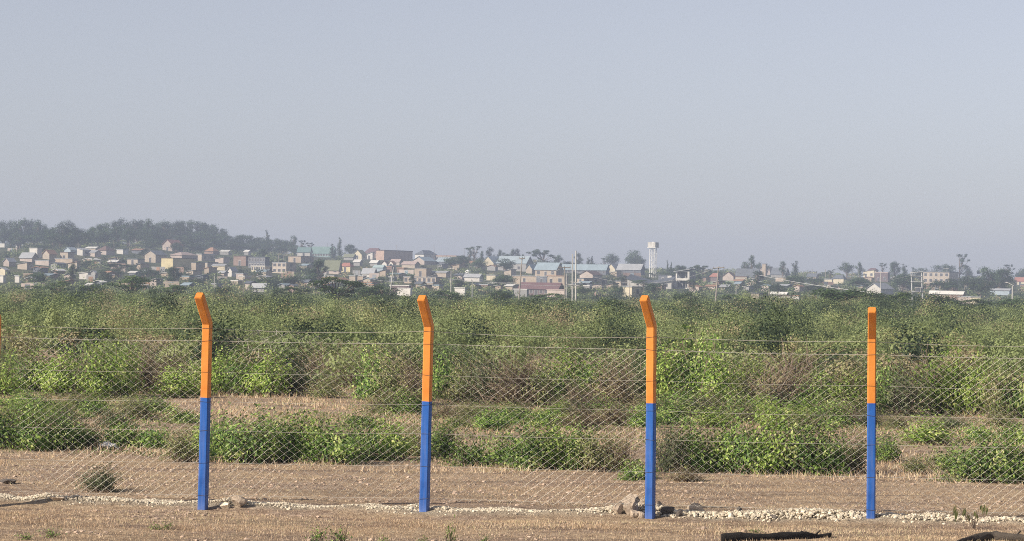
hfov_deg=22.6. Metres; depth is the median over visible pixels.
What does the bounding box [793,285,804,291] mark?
house
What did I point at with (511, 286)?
house
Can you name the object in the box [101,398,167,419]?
shrub
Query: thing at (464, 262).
tree
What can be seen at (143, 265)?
house
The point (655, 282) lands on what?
power line
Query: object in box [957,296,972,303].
house
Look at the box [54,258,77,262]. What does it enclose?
house
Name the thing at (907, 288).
house
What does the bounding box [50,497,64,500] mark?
rock
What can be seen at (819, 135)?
sky
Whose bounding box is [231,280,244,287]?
house
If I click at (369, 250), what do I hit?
house
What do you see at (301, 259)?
house
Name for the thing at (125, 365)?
shrub
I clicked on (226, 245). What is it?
tree
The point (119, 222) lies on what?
tree
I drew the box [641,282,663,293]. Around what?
tree
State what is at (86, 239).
tree
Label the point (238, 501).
rock
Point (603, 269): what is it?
house
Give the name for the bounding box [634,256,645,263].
tree
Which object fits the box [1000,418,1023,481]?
shrub
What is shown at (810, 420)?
shrub
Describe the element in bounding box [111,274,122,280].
house
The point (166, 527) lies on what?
weed
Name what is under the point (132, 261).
house
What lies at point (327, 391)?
shrub
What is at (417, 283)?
house
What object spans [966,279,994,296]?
tree
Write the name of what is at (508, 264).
tree
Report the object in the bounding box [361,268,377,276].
house
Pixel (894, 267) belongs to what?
tree
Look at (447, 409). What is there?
shrub
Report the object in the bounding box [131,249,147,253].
house
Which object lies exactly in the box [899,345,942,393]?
shrub
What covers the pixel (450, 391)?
shrub
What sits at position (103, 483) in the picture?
shrub
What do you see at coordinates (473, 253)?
tree
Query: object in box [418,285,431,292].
house
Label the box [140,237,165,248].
tree
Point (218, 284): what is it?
house
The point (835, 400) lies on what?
shrub
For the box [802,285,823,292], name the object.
tree
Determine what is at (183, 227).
tree
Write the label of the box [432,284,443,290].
house
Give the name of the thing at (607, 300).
bushy tree
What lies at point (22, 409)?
shrub
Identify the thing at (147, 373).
shrub
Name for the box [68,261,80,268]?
house
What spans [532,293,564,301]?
bushy tree
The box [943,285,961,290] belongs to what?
tree
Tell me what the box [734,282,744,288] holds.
house
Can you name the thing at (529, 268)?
house
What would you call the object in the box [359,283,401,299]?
bushy tree
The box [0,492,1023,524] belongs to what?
rubble
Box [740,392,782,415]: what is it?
shrub
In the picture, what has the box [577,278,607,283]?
house
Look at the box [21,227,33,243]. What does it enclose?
tree
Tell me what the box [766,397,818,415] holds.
shrub
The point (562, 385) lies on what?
shrub
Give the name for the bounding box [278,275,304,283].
tree
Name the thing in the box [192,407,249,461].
shrub
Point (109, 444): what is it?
plastic scrap
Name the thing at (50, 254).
house
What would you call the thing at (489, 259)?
house
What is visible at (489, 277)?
house
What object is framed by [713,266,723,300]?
power pole
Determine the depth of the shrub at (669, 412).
47.30 m
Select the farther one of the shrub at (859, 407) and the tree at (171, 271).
the tree at (171, 271)
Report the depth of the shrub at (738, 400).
49.53 m
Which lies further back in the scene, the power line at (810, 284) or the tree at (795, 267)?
the tree at (795, 267)
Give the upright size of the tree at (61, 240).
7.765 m
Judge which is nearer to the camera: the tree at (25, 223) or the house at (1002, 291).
the house at (1002, 291)
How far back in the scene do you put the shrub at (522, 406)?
50.46 m
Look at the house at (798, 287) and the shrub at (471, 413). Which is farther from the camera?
the house at (798, 287)
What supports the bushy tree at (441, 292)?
on the ground at (446, 495)
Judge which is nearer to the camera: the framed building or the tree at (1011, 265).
the framed building
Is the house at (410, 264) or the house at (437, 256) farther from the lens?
the house at (437, 256)
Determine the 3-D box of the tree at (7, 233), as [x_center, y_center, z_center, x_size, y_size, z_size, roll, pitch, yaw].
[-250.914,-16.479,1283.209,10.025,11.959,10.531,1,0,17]
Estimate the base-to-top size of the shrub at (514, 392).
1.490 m
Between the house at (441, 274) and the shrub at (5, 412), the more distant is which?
the house at (441, 274)
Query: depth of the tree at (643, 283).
801.51 m
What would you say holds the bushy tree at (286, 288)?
on the ground at (446, 495)
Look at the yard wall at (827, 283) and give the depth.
959.02 m
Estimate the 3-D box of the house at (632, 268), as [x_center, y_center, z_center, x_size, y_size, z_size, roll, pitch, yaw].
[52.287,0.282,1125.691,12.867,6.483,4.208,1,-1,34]
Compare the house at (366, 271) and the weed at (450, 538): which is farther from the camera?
the house at (366, 271)
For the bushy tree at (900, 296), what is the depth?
329.25 m
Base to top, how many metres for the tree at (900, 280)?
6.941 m
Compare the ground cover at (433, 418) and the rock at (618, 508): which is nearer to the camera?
the rock at (618, 508)
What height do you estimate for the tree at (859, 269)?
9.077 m
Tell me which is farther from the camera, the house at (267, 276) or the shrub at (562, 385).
the house at (267, 276)
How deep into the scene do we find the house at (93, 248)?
1062.28 m
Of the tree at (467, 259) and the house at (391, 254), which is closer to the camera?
the tree at (467, 259)
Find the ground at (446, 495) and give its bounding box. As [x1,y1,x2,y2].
[0,243,1023,540]
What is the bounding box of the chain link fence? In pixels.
[0,292,1023,518]
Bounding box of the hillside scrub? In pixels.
[0,239,1023,306]
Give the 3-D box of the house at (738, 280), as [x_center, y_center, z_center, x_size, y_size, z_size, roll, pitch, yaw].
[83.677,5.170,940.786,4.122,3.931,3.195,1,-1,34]
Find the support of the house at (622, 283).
on the ground at (446, 495)
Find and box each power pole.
[448,267,454,297]
[518,256,524,299]
[558,265,570,298]
[566,254,578,300]
[571,251,580,300]
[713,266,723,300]
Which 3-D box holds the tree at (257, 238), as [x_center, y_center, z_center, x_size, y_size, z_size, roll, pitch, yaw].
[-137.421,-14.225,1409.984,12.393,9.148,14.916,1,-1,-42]
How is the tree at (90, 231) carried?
on the ground at (446, 495)
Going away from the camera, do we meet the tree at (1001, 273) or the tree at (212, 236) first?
the tree at (1001, 273)
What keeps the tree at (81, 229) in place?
on the ground at (446, 495)
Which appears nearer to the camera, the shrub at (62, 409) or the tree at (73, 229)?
the shrub at (62, 409)
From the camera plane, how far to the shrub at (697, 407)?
51.42 m
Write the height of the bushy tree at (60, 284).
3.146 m
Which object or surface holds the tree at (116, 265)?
on the ground at (446, 495)
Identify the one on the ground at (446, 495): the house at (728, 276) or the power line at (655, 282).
the house at (728, 276)
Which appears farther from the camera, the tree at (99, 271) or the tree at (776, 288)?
the tree at (99, 271)
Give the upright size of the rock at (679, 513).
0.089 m
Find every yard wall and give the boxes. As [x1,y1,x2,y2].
[21,283,33,288]
[86,275,94,282]
[143,282,156,287]
[151,267,164,271]
[163,281,178,284]
[165,283,179,286]
[173,267,183,272]
[281,273,290,279]
[353,270,360,274]
[369,273,379,277]
[399,270,413,273]
[623,273,640,276]
[819,282,833,284]
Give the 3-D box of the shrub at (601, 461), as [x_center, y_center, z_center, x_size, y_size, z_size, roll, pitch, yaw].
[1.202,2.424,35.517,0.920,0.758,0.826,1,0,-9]
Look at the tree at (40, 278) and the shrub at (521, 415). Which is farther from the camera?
the tree at (40, 278)
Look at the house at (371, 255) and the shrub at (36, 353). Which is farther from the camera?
the house at (371, 255)
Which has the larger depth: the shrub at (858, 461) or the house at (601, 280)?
the house at (601, 280)
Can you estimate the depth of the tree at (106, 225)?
1205.56 m
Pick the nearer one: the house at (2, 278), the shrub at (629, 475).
the shrub at (629, 475)
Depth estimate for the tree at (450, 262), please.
1079.17 m
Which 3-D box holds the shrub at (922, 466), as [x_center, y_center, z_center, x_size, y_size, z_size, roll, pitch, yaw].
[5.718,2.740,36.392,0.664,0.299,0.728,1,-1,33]
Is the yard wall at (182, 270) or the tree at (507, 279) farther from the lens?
the yard wall at (182, 270)
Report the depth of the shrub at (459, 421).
44.94 m
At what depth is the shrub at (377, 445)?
37.06 m
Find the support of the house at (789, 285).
on the ground at (446, 495)
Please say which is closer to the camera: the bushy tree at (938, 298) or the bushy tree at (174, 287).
the bushy tree at (938, 298)
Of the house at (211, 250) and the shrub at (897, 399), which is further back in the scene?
the house at (211, 250)
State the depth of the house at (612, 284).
777.69 m
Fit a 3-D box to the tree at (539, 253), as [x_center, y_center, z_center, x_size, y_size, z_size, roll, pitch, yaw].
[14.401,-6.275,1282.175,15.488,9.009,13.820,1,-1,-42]
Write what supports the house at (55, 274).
on the ground at (446, 495)
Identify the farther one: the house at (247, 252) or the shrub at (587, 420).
the house at (247, 252)
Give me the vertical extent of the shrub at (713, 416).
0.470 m
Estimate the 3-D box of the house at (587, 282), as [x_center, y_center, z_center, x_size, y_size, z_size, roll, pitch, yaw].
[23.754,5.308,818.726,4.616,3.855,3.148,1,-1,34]
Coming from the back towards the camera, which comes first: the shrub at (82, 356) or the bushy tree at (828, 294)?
the bushy tree at (828, 294)
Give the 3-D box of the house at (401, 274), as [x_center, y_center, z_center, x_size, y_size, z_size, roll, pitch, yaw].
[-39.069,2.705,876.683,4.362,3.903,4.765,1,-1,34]
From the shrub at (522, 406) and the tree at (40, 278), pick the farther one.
the tree at (40, 278)
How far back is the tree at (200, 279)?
651.70 m
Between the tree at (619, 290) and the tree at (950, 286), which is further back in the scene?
the tree at (950, 286)
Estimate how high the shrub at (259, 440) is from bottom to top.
0.935 m
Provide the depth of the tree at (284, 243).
1363.87 m
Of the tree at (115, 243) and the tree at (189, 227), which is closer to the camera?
the tree at (115, 243)
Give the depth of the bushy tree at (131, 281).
398.73 m
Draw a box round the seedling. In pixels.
[952,504,987,528]
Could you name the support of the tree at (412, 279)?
on the ground at (446, 495)
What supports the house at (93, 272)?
on the ground at (446, 495)
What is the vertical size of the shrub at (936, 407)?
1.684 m
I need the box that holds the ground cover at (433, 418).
[0,360,1022,464]
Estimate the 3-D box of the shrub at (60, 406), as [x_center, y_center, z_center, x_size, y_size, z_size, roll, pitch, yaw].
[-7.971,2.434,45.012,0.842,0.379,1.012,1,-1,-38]
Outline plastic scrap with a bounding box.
[98,441,118,449]
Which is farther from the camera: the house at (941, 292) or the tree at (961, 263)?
the tree at (961, 263)
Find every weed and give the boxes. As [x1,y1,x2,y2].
[14,531,33,539]
[36,526,66,537]
[149,522,162,529]
[160,519,175,529]
[305,526,331,540]
[325,525,351,540]
[444,514,457,540]
[479,531,493,540]
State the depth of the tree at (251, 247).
1321.02 m
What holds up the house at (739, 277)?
on the ground at (446, 495)
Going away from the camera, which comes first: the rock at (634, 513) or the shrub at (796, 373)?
the rock at (634, 513)
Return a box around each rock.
[0,479,16,483]
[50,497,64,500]
[219,502,229,508]
[231,496,247,506]
[613,501,622,513]
[621,493,638,515]
[630,510,638,517]
[638,511,644,517]
[639,498,644,510]
[660,506,674,514]
[676,510,682,516]
[687,503,703,510]
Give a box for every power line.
[453,279,635,285]
[571,267,716,282]
[724,268,914,285]
[760,275,863,291]
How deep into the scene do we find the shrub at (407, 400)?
49.72 m
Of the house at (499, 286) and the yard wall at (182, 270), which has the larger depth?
the yard wall at (182, 270)
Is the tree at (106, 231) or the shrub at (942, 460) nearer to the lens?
the shrub at (942, 460)
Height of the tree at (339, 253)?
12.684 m
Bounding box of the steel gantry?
[910,271,923,298]
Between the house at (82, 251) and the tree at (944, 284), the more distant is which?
the house at (82, 251)
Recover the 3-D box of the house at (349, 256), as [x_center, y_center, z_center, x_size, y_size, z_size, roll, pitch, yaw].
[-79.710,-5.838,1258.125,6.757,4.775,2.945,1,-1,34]
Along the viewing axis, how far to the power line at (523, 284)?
519.98 m
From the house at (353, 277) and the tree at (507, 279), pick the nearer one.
the tree at (507, 279)
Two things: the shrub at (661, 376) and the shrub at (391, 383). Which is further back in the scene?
the shrub at (661, 376)
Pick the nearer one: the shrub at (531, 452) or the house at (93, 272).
the shrub at (531, 452)
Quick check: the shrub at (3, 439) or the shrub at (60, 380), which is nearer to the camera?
the shrub at (3, 439)
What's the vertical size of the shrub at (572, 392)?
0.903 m
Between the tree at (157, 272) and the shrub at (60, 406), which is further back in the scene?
the tree at (157, 272)
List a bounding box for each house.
[0,267,9,275]
[0,275,6,282]
[2,258,16,266]
[14,275,22,282]
[17,262,34,269]
[19,252,38,261]
[29,248,42,257]
[33,266,48,272]
[35,260,55,265]
[42,250,57,259]
[44,273,61,280]
[49,262,66,268]
[51,269,66,274]
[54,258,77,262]
[60,252,74,258]
[61,280,75,287]
[64,247,76,253]
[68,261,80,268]
[77,248,89,255]
[79,272,90,278]
[82,258,100,261]
[86,247,100,249]
[87,250,101,256]
[90,270,97,278]
[93,280,105,284]
[98,246,115,254]
[107,260,121,263]
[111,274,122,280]
[116,249,128,254]
[127,259,144,264]
[127,271,140,276]
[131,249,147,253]
[135,263,150,269]
[143,250,166,262]
[151,278,164,284]
[161,258,195,268]
[162,239,183,251]
[170,252,198,261]
[180,276,195,282]
[180,282,196,291]
[186,270,203,275]
[191,262,205,269]
[196,254,215,260]
[196,275,207,281]
[204,247,218,254]
[204,267,217,273]
[205,262,218,267]
[211,264,228,269]
[211,283,223,288]
[214,257,228,262]
[218,271,228,276]
[219,250,232,254]
[227,267,237,276]
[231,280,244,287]
[233,256,252,265]
[236,273,247,278]
[239,276,251,281]
[243,250,251,254]
[244,281,256,289]
[248,257,269,267]
[251,266,271,271]
[252,283,267,291]
[255,269,273,275]
[256,275,271,279]
[272,262,295,273]
[278,283,289,287]
[286,284,298,292]
[288,256,313,262]
[297,247,312,255]
[298,279,311,286]
[300,264,313,268]
[312,246,335,257]
[323,260,342,273]
[335,277,348,285]
[342,263,354,271]
[343,254,356,259]
[349,275,357,281]
[353,250,366,259]
[353,259,362,265]
[357,275,365,281]
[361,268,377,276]
[362,278,377,281]
[365,248,379,257]
[367,252,374,259]
[369,260,380,265]
[372,265,386,271]
[376,250,412,259]
[380,269,389,276]
[381,261,388,265]
[386,266,395,271]
[389,261,395,267]
[389,285,411,291]
[390,259,402,264]
[390,273,406,278]
[396,267,407,272]
[397,288,412,295]
[401,261,420,267]
[403,276,442,284]
[412,257,436,264]
[414,268,431,276]
[414,281,426,287]
[415,250,436,259]
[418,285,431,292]
[426,282,436,287]
[432,271,450,276]
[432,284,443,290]
[436,255,459,259]
[436,257,455,264]
[437,264,448,268]
[451,264,464,269]
[454,273,467,279]
[454,287,465,294]
[463,274,483,281]
[479,284,492,287]
[482,256,498,265]
[486,275,498,279]
[487,265,497,270]
[494,285,502,292]
[496,256,533,271]
[504,269,516,275]
[504,284,518,290]
[512,275,535,283]
[514,289,529,296]
[517,282,563,294]
[525,264,535,273]
[534,262,562,275]
[536,276,547,282]
[546,275,567,284]
[546,289,565,296]
[562,264,609,274]
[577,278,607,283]
[579,270,601,277]
[579,281,593,284]
[589,284,603,288]
[605,283,618,290]
[609,264,617,272]
[611,271,621,276]
[615,280,626,287]
[616,264,645,274]
[622,286,642,296]
[658,275,667,282]
[667,275,675,287]
[688,285,702,292]
[701,277,710,283]
[705,285,718,291]
[709,273,720,281]
[711,280,724,287]
[719,284,731,291]
[722,272,734,280]
[733,279,745,285]
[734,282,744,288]
[735,268,760,279]
[735,276,748,280]
[742,285,753,291]
[751,293,767,298]
[762,264,766,275]
[770,268,789,276]
[770,292,788,298]
[775,277,789,281]
[780,284,792,290]
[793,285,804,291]
[806,273,819,278]
[831,275,846,283]
[862,270,874,277]
[865,283,894,293]
[875,272,889,281]
[898,285,912,290]
[923,271,958,282]
[929,290,949,297]
[949,291,965,299]
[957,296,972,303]
[990,288,1011,294]
[1014,277,1023,284]
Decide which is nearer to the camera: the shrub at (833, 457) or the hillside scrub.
the shrub at (833, 457)
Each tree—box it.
[0,220,9,244]
[0,227,6,243]
[1,227,16,247]
[3,220,15,244]
[8,233,28,248]
[9,286,46,293]
[10,219,23,247]
[18,217,35,242]
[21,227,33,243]
[23,232,47,243]
[27,218,44,242]
[27,272,47,282]
[40,227,60,245]
[41,227,63,248]
[41,280,79,293]
[46,233,76,248]
[52,221,70,247]
[63,219,75,242]
[64,230,79,246]
[65,226,80,244]
[65,263,78,281]
[76,228,90,247]
[77,233,94,247]
[77,283,109,293]
[87,227,98,237]
[90,231,106,246]
[92,225,112,244]
[96,269,109,273]
[98,273,113,284]
[100,275,161,295]
[101,222,109,230]
[104,263,133,269]
[105,221,122,242]
[106,241,120,247]
[107,226,128,242]
[110,269,123,273]
[115,217,127,239]
[122,220,134,245]
[122,227,136,245]
[130,219,140,241]
[133,229,140,242]
[135,224,143,239]
[136,218,156,240]
[140,227,155,240]
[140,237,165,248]
[145,269,162,276]
[152,230,172,241]
[153,284,192,295]
[155,221,174,243]
[157,218,183,239]
[165,267,182,278]
[169,242,181,252]
[172,219,186,237]
[175,241,206,251]
[178,230,209,244]
[180,221,192,235]
[186,219,196,235]
[188,278,204,286]
[194,221,204,241]
[195,229,221,242]
[198,221,208,233]
[202,224,216,234]
[205,238,224,248]
[208,226,228,242]
[208,287,235,295]
[212,232,229,243]
[217,241,236,249]
[220,231,232,244]
[226,235,244,248]
[228,241,248,251]
[235,234,252,245]
[238,243,257,250]
[242,234,261,248]
[253,236,269,248]
[256,249,267,256]
[256,276,273,282]
[264,238,282,246]
[268,281,281,286]
[271,286,314,296]
[273,246,287,253]
[275,241,296,253]
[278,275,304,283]
[284,244,303,254]
[290,236,296,245]
[295,265,310,273]
[298,240,307,246]
[299,273,317,282]
[305,276,366,299]
[308,258,328,279]
[329,244,335,257]
[335,237,342,257]
[344,244,358,253]
[349,288,373,299]
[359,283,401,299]
[374,277,386,282]
[408,275,415,287]
[433,290,462,299]
[441,256,462,268]
[452,280,466,286]
[457,255,469,264]
[457,260,468,267]
[465,246,481,260]
[470,259,487,267]
[482,289,515,301]
[486,247,494,255]
[491,274,517,288]
[492,258,515,269]
[525,249,556,260]
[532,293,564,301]
[553,253,563,262]
[573,253,583,263]
[577,286,590,293]
[582,297,631,310]
[604,252,620,264]
[608,285,626,295]
[624,250,640,263]
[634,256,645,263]
[637,280,648,290]
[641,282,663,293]
[661,271,675,274]
[671,291,706,302]
[683,279,697,285]
[689,265,712,276]
[690,278,695,290]
[696,273,703,284]
[719,294,746,304]
[733,339,857,382]
[740,262,751,268]
[749,255,755,268]
[751,270,765,284]
[756,262,761,268]
[766,284,787,291]
[778,261,786,276]
[782,275,804,285]
[788,261,800,276]
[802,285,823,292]
[803,277,825,284]
[809,286,873,308]
[837,262,854,277]
[846,277,869,285]
[850,289,892,305]
[854,262,865,276]
[879,263,887,271]
[887,292,917,308]
[889,261,900,275]
[889,273,914,289]
[899,264,907,274]
[908,281,924,287]
[913,268,927,279]
[913,292,952,307]
[929,276,962,290]
[930,264,958,273]
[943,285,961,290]
[951,298,996,308]
[956,254,969,278]
[958,275,984,287]
[961,265,973,277]
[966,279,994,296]
[975,267,997,281]
[989,297,1023,309]
[990,281,998,287]
[994,267,1013,286]
[997,279,1007,287]
[1004,264,1015,276]
[1014,268,1023,276]
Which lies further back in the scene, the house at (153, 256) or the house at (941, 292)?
the house at (153, 256)
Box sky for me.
[0,0,1023,280]
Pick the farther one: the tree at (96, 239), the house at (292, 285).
the tree at (96, 239)
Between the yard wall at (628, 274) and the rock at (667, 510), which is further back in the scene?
the yard wall at (628, 274)
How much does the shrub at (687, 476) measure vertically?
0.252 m
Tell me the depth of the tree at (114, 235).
1174.56 m
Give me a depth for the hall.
840.18 m
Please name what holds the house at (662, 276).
on the ground at (446, 495)
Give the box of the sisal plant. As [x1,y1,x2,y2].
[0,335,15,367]
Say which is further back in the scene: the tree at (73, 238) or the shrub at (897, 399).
the tree at (73, 238)
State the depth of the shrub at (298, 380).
56.83 m
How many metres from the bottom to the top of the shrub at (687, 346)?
1.879 m
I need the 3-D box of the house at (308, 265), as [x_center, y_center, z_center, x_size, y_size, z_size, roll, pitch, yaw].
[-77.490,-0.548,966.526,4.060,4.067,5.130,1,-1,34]
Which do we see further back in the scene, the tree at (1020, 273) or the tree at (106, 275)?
the tree at (1020, 273)
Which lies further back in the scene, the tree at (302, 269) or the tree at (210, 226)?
the tree at (210, 226)
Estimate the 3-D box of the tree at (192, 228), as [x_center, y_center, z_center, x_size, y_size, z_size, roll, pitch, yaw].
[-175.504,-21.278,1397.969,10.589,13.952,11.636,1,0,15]
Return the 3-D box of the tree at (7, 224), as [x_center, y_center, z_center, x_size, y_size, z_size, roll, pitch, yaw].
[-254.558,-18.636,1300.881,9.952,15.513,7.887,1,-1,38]
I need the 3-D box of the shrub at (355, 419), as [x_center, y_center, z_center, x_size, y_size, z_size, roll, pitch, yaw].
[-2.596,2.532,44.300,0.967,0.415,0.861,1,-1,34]
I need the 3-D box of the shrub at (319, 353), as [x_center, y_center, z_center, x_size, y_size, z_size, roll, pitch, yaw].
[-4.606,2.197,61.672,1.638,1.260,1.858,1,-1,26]
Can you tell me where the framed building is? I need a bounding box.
[673,269,696,288]
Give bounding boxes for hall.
[626,274,675,288]
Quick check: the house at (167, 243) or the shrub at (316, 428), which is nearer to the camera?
the shrub at (316, 428)
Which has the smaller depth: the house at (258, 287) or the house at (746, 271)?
the house at (258, 287)
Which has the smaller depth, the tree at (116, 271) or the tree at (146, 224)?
the tree at (116, 271)
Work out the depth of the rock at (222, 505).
28.50 m
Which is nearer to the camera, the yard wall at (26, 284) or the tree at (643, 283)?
the yard wall at (26, 284)
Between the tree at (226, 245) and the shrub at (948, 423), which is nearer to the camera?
the shrub at (948, 423)
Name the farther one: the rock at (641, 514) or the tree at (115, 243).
the tree at (115, 243)
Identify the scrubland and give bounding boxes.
[0,281,1023,392]
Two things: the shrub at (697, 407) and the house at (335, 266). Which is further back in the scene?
the house at (335, 266)
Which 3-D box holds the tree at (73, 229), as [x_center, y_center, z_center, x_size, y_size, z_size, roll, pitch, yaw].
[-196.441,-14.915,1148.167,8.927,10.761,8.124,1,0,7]
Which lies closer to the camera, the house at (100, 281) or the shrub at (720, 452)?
the shrub at (720, 452)
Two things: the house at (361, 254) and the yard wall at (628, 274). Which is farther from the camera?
the house at (361, 254)
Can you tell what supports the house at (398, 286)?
on the ground at (446, 495)
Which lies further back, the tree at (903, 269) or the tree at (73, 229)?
the tree at (903, 269)
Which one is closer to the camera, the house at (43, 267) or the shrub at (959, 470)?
the shrub at (959, 470)
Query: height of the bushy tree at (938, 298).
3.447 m
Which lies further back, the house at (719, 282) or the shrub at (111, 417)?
the house at (719, 282)
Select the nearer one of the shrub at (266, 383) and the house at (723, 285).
the shrub at (266, 383)
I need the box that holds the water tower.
[647,242,658,276]
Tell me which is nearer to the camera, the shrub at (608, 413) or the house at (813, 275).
the shrub at (608, 413)
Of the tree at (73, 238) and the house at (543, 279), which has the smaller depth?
the house at (543, 279)
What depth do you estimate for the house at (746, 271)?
1114.80 m
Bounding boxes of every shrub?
[0,345,33,397]
[0,386,44,408]
[0,393,49,422]
[0,399,44,448]
[0,401,35,423]
[5,395,74,451]
[7,338,55,391]
[16,391,66,415]
[27,339,89,396]
[36,404,87,426]
[42,398,85,418]
[42,405,106,449]
[44,387,97,409]
[57,344,101,395]
[66,327,138,397]
[71,462,135,492]
[73,388,119,406]
[75,394,119,416]
[75,415,110,447]
[91,403,144,426]
[94,410,158,447]
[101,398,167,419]
[104,334,146,396]
[105,392,163,408]
[120,327,171,394]
[125,415,187,447]
[132,396,179,412]
[139,359,200,397]
[147,336,195,388]
[152,403,213,422]
[159,417,198,462]
[181,361,223,395]
[185,418,223,455]
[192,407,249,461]
[195,401,290,463]
[196,346,245,394]
[217,342,287,395]
[236,345,298,396]
[254,391,318,461]
[268,352,319,395]
[278,407,332,461]
[291,336,341,384]
[294,412,378,464]
[299,374,352,397]
[316,340,365,387]
[338,406,384,428]
[341,336,402,400]
[345,410,399,460]
[356,390,400,412]
[362,341,434,403]
[364,409,419,459]
[376,385,435,414]
[383,344,435,402]
[401,415,432,456]
[418,346,468,398]
[418,411,469,458]
[432,398,463,417]
[432,431,503,466]
[436,342,494,402]
[438,409,479,427]
[450,402,488,419]
[451,345,522,403]
[451,397,500,413]
[467,406,521,430]
[476,340,546,406]
[476,426,525,466]
[478,402,541,425]
[496,412,564,470]
[498,395,537,413]
[505,348,571,407]
[521,398,573,427]
[522,415,581,469]
[531,400,578,420]
[534,352,583,400]
[537,342,605,391]
[546,372,606,415]
[547,394,598,415]
[550,393,615,430]
[550,402,615,470]
[566,352,614,398]
[566,419,630,472]
[581,341,644,408]
[584,393,634,416]
[587,396,636,425]
[600,423,644,472]
[605,353,657,402]
[614,455,661,480]
[622,392,670,413]
[623,403,667,427]
[640,340,693,398]
[641,323,713,395]
[645,407,694,473]
[656,388,698,424]
[657,382,711,412]
[661,463,711,481]
[662,406,733,472]
[664,325,731,396]
[664,391,716,415]
[678,402,738,427]
[679,335,744,401]
[695,383,747,411]
[699,405,751,472]
[706,345,763,401]
[708,385,764,421]
[709,408,787,474]
[714,397,763,425]
[735,351,779,398]
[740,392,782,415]
[741,338,819,407]
[742,396,811,474]
[744,400,799,430]
[747,382,799,406]
[766,336,832,400]
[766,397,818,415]
[767,392,837,475]
[780,405,843,432]
[783,388,828,420]
[787,363,840,409]
[795,409,862,475]
[799,395,861,427]
[809,356,845,392]
[812,393,856,414]
[814,367,878,410]
[824,388,877,415]
[827,395,866,423]
[831,421,884,473]
[853,407,892,426]
[865,343,909,413]
[876,360,936,416]
[876,410,917,429]
[876,426,907,462]
[887,408,970,445]
[895,454,936,474]
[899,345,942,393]
[907,336,965,415]
[912,436,964,470]
[926,430,1007,482]
[928,328,996,415]
[929,413,977,428]
[946,414,1006,442]
[950,350,1005,415]
[954,423,1023,483]
[967,355,1023,417]
[969,407,1023,427]
[982,350,1023,418]
[990,417,1023,441]
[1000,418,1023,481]
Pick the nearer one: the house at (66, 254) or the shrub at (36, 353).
the shrub at (36, 353)
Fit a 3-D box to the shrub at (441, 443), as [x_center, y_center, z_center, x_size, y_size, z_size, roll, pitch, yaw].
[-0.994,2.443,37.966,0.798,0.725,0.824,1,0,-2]
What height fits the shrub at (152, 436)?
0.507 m
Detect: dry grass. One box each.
[0,378,1023,484]
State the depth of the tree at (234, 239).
1386.07 m
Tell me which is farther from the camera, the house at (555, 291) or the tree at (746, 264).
the tree at (746, 264)
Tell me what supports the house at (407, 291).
on the ground at (446, 495)
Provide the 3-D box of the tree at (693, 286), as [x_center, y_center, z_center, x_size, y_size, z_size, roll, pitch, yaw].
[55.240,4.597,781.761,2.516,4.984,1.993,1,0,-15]
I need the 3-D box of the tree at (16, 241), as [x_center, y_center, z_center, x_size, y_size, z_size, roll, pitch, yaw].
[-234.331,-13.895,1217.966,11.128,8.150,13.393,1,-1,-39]
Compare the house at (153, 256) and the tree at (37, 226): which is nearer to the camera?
the house at (153, 256)
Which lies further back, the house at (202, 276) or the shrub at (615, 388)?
the house at (202, 276)
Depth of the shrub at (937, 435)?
42.37 m
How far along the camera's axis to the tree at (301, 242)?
1392.38 m
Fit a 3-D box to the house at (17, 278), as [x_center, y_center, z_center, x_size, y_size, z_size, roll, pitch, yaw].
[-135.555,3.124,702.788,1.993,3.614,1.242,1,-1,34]
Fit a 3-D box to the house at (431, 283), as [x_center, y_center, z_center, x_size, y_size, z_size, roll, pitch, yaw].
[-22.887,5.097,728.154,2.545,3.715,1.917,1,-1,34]
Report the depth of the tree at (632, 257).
1407.86 m
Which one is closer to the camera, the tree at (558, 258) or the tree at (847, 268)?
the tree at (847, 268)
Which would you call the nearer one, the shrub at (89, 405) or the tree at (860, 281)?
the shrub at (89, 405)
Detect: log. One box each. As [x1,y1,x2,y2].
[721,530,831,540]
[957,530,1023,540]
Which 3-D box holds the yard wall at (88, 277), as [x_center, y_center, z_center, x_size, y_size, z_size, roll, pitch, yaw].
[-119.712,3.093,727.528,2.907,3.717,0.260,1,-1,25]
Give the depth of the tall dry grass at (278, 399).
43.95 m
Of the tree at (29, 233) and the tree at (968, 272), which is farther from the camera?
the tree at (968, 272)
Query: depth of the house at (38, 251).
972.29 m
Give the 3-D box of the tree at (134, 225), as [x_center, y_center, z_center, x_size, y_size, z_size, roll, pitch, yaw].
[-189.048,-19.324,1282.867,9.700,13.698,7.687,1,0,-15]
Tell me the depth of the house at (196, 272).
830.50 m
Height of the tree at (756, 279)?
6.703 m
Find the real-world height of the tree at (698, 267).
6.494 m
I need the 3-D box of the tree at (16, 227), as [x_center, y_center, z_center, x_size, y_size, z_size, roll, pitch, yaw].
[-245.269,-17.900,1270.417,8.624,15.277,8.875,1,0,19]
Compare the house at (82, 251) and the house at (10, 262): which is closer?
the house at (10, 262)
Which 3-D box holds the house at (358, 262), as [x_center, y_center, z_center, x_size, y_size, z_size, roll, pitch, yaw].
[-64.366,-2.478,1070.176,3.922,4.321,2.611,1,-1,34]
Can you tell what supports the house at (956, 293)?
on the ground at (446, 495)
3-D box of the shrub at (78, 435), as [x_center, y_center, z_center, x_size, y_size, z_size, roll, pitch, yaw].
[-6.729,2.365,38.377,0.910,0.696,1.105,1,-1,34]
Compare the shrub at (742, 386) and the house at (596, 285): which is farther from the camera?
the house at (596, 285)
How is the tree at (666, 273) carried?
on the ground at (446, 495)
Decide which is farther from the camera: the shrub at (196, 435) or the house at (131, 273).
the house at (131, 273)

